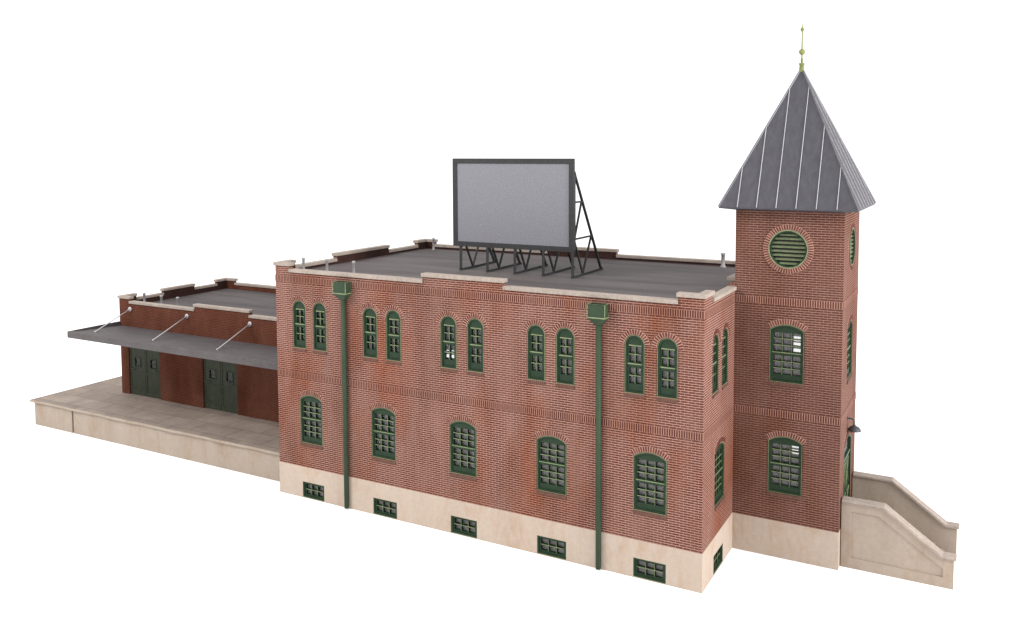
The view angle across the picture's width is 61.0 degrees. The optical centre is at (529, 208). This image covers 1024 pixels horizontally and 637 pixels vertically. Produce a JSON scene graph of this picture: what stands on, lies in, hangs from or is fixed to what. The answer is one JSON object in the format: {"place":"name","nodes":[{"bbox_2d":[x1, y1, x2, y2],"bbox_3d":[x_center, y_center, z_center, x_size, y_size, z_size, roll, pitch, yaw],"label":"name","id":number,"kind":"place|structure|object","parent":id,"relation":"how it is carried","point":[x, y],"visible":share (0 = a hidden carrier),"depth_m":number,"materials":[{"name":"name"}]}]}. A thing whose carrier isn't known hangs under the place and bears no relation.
{"place":"outdoors","nodes":[
{"label":"outdoors","id":0,"kind":"place"},
{"bbox_2d":[273,238,736,593],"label":"station building","id":1,"kind":"structure","parent":0,"point":[586,419],"depth_m":32.56,"materials":[{"name":"red brick"}]},
{"bbox_2d":[289,296,308,351],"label":"window","id":2,"kind":"structure","parent":1,"relation":"in","point":[300,307],"depth_m":37.09,"materials":[{"name":"green paint"}]},
{"bbox_2d":[298,390,323,449],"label":"window","id":3,"kind":"structure","parent":1,"relation":"in","point":[310,404],"depth_m":37.10,"materials":[{"name":"green paint"}]},
{"bbox_2d":[303,481,323,501],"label":"window","id":4,"kind":"structure","parent":1,"relation":"in","point":[310,490],"depth_m":37.30,"materials":[{"name":"green paint"}]},
{"bbox_2d":[309,298,329,354],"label":"window","id":5,"kind":"structure","parent":1,"relation":"in","point":[320,309],"depth_m":36.56,"materials":[{"name":"green paint"}]},
{"bbox_2d":[358,303,380,361],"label":"window","id":6,"kind":"structure","parent":1,"relation":"in","point":[370,315],"depth_m":35.31,"materials":[{"name":"green paint"}]},
{"bbox_2d":[369,402,396,464],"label":"window","id":7,"kind":"structure","parent":1,"relation":"in","point":[383,417],"depth_m":35.31,"materials":[{"name":"green paint"}]},
{"bbox_2d":[373,497,396,518],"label":"window","id":8,"kind":"structure","parent":1,"relation":"in","point":[381,507],"depth_m":35.52,"materials":[{"name":"green paint"}]},
{"bbox_2d":[381,305,404,364],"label":"window","id":9,"kind":"structure","parent":1,"relation":"in","point":[394,317],"depth_m":34.77,"materials":[{"name":"green paint"}]},
{"bbox_2d":[436,311,460,372],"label":"window","id":10,"kind":"structure","parent":1,"relation":"in","point":[449,323],"depth_m":33.53,"materials":[{"name":"green paint"}]},
{"bbox_2d":[447,416,478,480],"bbox_3d":[-2.523,9.153,33.481,1.460,2.442,0.258,2,4,28],"label":"window","id":11,"kind":"structure","parent":1,"relation":"in","point":[463,438],"depth_m":33.52,"materials":[{"name":"green paint"}]},
{"bbox_2d":[451,515,476,537],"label":"window","id":12,"kind":"structure","parent":1,"relation":"in","point":[462,526],"depth_m":33.73,"materials":[{"name":"green paint"}]},
{"bbox_2d":[462,313,487,376],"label":"window","id":13,"kind":"structure","parent":1,"relation":"in","point":[476,326],"depth_m":32.96,"materials":[{"name":"green paint"}]},
{"bbox_2d":[452,158,602,278],"bbox_3d":[-0.070,0.238,38.177,5.860,4.910,3.100,2,4,28],"label":"billboard","id":14,"kind":"object","parent":1,"relation":"on","point":[515,204],"visible":1,"depth_m":36.81,"materials":[{"name":"metal"}]},
{"bbox_2d":[522,319,549,384],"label":"window","id":15,"kind":"structure","parent":1,"relation":"in","point":[536,333],"depth_m":31.74,"materials":[{"name":"green paint"}]},
{"bbox_2d":[534,430,568,499],"bbox_3d":[0.830,9.260,31.697,1.460,2.442,0.258,2,4,28],"label":"window","id":16,"kind":"structure","parent":1,"relation":"in","point":[551,445],"depth_m":31.73,"materials":[{"name":"green paint"}]},
{"bbox_2d":[537,535,565,559],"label":"window","id":17,"kind":"structure","parent":1,"relation":"in","point":[547,546],"depth_m":31.95,"materials":[{"name":"green paint"}]},
{"bbox_2d":[551,322,579,388],"bbox_3d":[1.312,5.229,31.168,1.134,2.372,0.258,2,4,28],"label":"window","id":18,"kind":"structure","parent":1,"relation":"in","point":[566,336],"depth_m":31.18,"materials":[{"name":"green paint"}]},
{"bbox_2d":[619,329,649,398],"bbox_3d":[3.641,5.303,29.928,1.134,2.372,0.258,2,4,28],"label":"window","id":19,"kind":"structure","parent":1,"relation":"in","point":[635,344],"depth_m":29.95,"materials":[{"name":"green paint"}]},
{"bbox_2d":[633,557,665,583],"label":"window","id":20,"kind":"structure","parent":1,"relation":"in","point":[644,569],"depth_m":30.17,"materials":[{"name":"green paint"}]},
{"bbox_2d":[630,446,669,519],"bbox_3d":[4.166,9.366,29.922,1.460,2.442,0.258,2,4,28],"label":"window","id":21,"kind":"structure","parent":1,"relation":"in","point":[650,463],"depth_m":29.95,"materials":[{"name":"green paint"}]},
{"bbox_2d":[651,332,683,402],"bbox_3d":[4.683,5.336,29.375,1.134,2.372,0.258,2,4,28],"label":"window","id":22,"kind":"structure","parent":1,"relation":"in","point":[668,347],"depth_m":29.39,"materials":[{"name":"green paint"}]},
{"bbox_2d":[711,328,720,398],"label":"window","id":23,"kind":"structure","parent":1,"relation":"in","point":[714,344],"depth_m":30.14,"materials":[{"name":"green paint"}]},
{"bbox_2d":[713,543,722,574],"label":"window","id":24,"kind":"structure","parent":1,"relation":"in","point":[717,560],"depth_m":31.08,"materials":[{"name":"green paint"}]},
{"bbox_2d":[714,436,725,510],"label":"window","id":25,"kind":"structure","parent":1,"relation":"in","point":[719,448],"depth_m":30.99,"materials":[{"name":"green paint"}]},
{"bbox_2d":[721,322,729,389],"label":"window","id":26,"kind":"structure","parent":1,"relation":"in","point":[724,336],"depth_m":31.21,"materials":[{"name":"green paint"}]},
{"bbox_2d":[0,165,1023,636],"bbox_3d":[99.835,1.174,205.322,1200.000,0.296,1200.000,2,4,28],"label":"ground","id":27,"kind":"structure","parent":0,"point":[98,537],"depth_m":42.76,"materials":[{"name":"white"}]},
{"bbox_2d":[29,376,279,481],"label":"loading platform","id":28,"kind":"structure","parent":27,"relation":"on","point":[109,410],"depth_m":43.80,"materials":[{"name":"concrete"}]},
{"bbox_2d":[67,277,278,421],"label":"freight depot","id":29,"kind":"structure","parent":28,"relation":"on","point":[213,346],"depth_m":45.75,"materials":[{"name":"brick"}]},
{"bbox_2d":[130,347,145,395],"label":"door","id":30,"kind":"structure","parent":29,"relation":"in","point":[137,370],"depth_m":48.29,"materials":[{"name":"green paint"}]},
{"bbox_2d":[145,350,160,398],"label":"door","id":31,"kind":"structure","parent":29,"relation":"in","point":[152,362],"depth_m":47.72,"materials":[{"name":"green paint"}]},
{"bbox_2d":[204,359,221,410],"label":"door","id":32,"kind":"structure","parent":29,"relation":"in","point":[212,368],"depth_m":45.55,"materials":[{"name":"green paint"}]},
{"bbox_2d":[220,361,237,413],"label":"door","id":33,"kind":"structure","parent":29,"relation":"in","point":[229,400],"depth_m":44.99,"materials":[{"name":"green paint"}]},
{"bbox_2d":[0,0,1023,174],"label":"sky","id":34,"kind":"structure","parent":0,"point":[86,85],"materials":[{"name":"white"}]},
{"bbox_2d":[718,23,875,569],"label":"brick tower","id":35,"kind":"structure","parent":0,"point":[798,197],"depth_m":31.24,"materials":[{"name":"brick"}]},
{"bbox_2d":[765,431,805,500],"bbox_3d":[9.270,9.244,31.522,1.460,2.442,0.258,2,4,28],"label":"window","id":36,"kind":"structure","parent":35,"relation":"in","point":[785,449],"depth_m":31.55,"materials":[{"name":"green paint"}]},
{"bbox_2d":[767,319,807,388],"bbox_3d":[9.257,5.163,31.254,1.460,2.442,0.258,2,4,28],"label":"window","id":37,"kind":"structure","parent":35,"relation":"in","point":[787,340],"depth_m":31.28,"materials":[{"name":"green paint"}]},
{"bbox_2d":[847,314,853,383],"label":"window","id":38,"kind":"structure","parent":35,"relation":"in","point":[849,342],"depth_m":32.36,"materials":[{"name":"green paint"}]},
{"bbox_2d":[847,417,860,432],"bbox_3d":[11.896,7.890,31.849,0.486,0.485,0.461,2,4,28],"label":"wall lamp","id":39,"kind":"object","parent":35,"relation":"attached to","point":[854,428],"visible":1,"depth_m":31.75,"materials":[{"name":"grey metal"}]},
{"bbox_2d":[840,471,959,589],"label":"entry staircase","id":40,"kind":"structure","parent":0,"point":[892,527],"depth_m":30.64,"materials":[{"name":"concrete"}]}
]}

